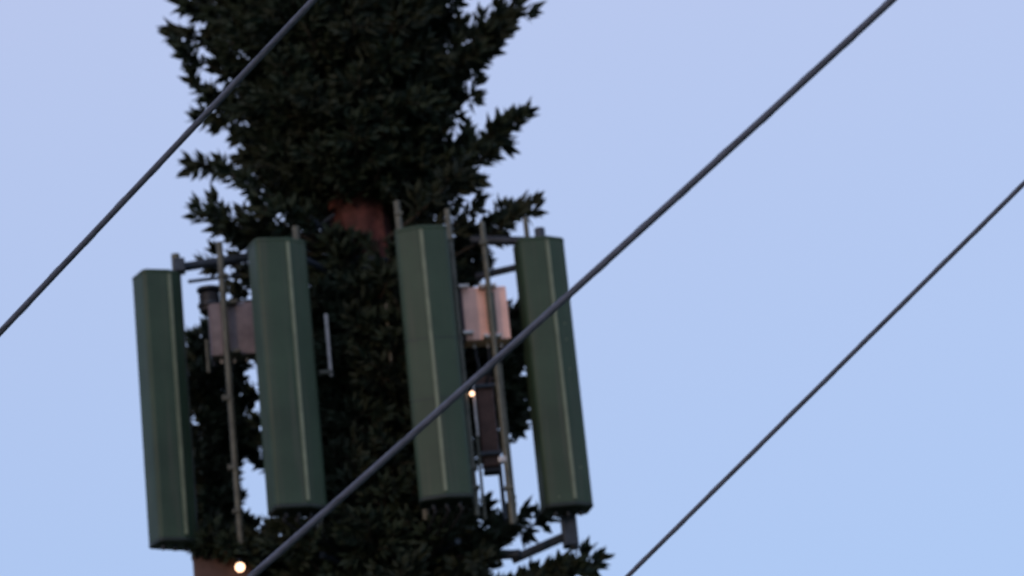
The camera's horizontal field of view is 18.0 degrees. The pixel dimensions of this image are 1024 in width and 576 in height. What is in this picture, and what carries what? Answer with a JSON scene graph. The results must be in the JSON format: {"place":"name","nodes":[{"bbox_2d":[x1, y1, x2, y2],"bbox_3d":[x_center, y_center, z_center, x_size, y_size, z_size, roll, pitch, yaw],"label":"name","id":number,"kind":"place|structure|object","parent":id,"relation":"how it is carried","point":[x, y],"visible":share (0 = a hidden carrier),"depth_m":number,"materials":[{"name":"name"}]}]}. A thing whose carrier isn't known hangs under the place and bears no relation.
{"place":"outdoors","nodes":[
{"label":"outdoors","id":0,"kind":"place"},
{"bbox_2d":[0,0,317,336],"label":"overhead wire","id":1,"kind":"object","parent":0,"point":[162,160],"visible":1,"depth_m":10.97,"materials":[{"name":"metal"}]},
{"bbox_2d":[156,0,614,575],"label":"disguised tree","id":2,"kind":"object","parent":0,"point":[346,110],"visible":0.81,"depth_m":23.56,"materials":[{"name":"green plant"}]},
{"bbox_2d":[235,558,244,571],"bbox_3d":[-1.893,1.938,22.520,0.066,0.098,0.133,-6,-20,0],"label":"warm lamp","id":3,"kind":"object","parent":2,"relation":"attached to","point":[239,566],"visible":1,"depth_m":22.46,"materials":[{"name":"white glass"}]},
{"bbox_2d":[171,200,579,567],"bbox_3d":[-0.997,0.724,23.250,2.712,2.845,1.016,-8,-20,5],"label":"antenna mount","id":4,"kind":"object","parent":2,"relation":"attached to","point":[567,537],"visible":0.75,"depth_m":22.82,"materials":[{"name":"metal"}]},
{"bbox_2d":[132,269,196,551],"bbox_3d":[-2.479,0.885,22.974,0.307,2.068,0.359,7,-23,-31],"label":"panel antenna","id":5,"kind":"object","parent":4,"relation":"attached to","point":[167,454],"visible":1,"depth_m":22.84,"materials":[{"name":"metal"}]},
{"bbox_2d":[192,554,251,575],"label":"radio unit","id":6,"kind":"object","parent":4,"relation":"attached to","point":[209,567],"visible":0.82,"depth_m":22.62,"materials":[{"name":"metal"}]},
{"bbox_2d":[208,299,255,363],"bbox_3d":[-2.013,0.326,23.262,0.321,0.436,0.257,-3,-20,-8],"label":"radio unit","id":7,"kind":"object","parent":4,"relation":"attached to","point":[241,331],"visible":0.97,"depth_m":23.21,"materials":[{"name":"metal"}]},
{"bbox_2d":[197,285,219,366],"bbox_3d":[-2.170,0.287,23.337,0.175,0.598,0.175,-6,-20,0],"label":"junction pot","id":8,"kind":"object","parent":7,"relation":"attached to","point":[209,295],"visible":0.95,"depth_m":23.36,"materials":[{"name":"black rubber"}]},
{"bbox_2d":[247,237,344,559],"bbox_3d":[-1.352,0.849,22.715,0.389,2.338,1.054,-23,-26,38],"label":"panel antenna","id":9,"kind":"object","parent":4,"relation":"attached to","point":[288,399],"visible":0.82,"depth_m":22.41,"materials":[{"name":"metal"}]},
{"bbox_2d":[394,225,473,560],"bbox_3d":[-0.576,0.824,22.774,0.390,2.359,0.968,-3,-20,-10],"label":"panel antenna","id":10,"kind":"object","parent":4,"relation":"attached to","point":[442,461],"visible":0.94,"depth_m":22.39,"materials":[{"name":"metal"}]},
{"bbox_2d":[458,283,510,388],"bbox_3d":[-0.187,0.359,22.902,0.348,0.756,0.257,-3,-20,-9],"label":"radio unit","id":11,"kind":"object","parent":4,"relation":"attached to","point":[474,317],"visible":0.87,"depth_m":22.90,"materials":[{"name":"metal"}]},
{"bbox_2d":[471,375,501,475],"bbox_3d":[-0.179,0.964,22.788,0.170,0.722,0.140,-4,-20,-5],"label":"amplifier","id":12,"kind":"object","parent":4,"relation":"attached to","point":[490,452],"visible":0.84,"depth_m":22.74,"materials":[{"name":"black metal"}]},
{"bbox_2d":[513,236,592,515],"bbox_3d":[0.283,0.644,22.964,0.344,2.057,0.359,-1,-21,-14],"label":"panel antenna","id":13,"kind":"object","parent":4,"relation":"attached to","point":[559,438],"visible":1,"depth_m":22.81,"materials":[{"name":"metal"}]},
{"bbox_2d":[0,0,1023,575],"label":"sky","id":14,"kind":"structure","parent":0,"point":[693,343],"materials":[{"name":"blue"}]},
{"bbox_2d":[247,0,896,575],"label":"overhead wire","id":15,"kind":"object","parent":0,"point":[589,276],"visible":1,"depth_m":10.03,"materials":[{"name":"metal"}]},
{"bbox_2d":[625,181,1023,575],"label":"overhead wire","id":16,"kind":"object","parent":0,"point":[832,373],"visible":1,"depth_m":10.39,"materials":[{"name":"metal"}]}
]}

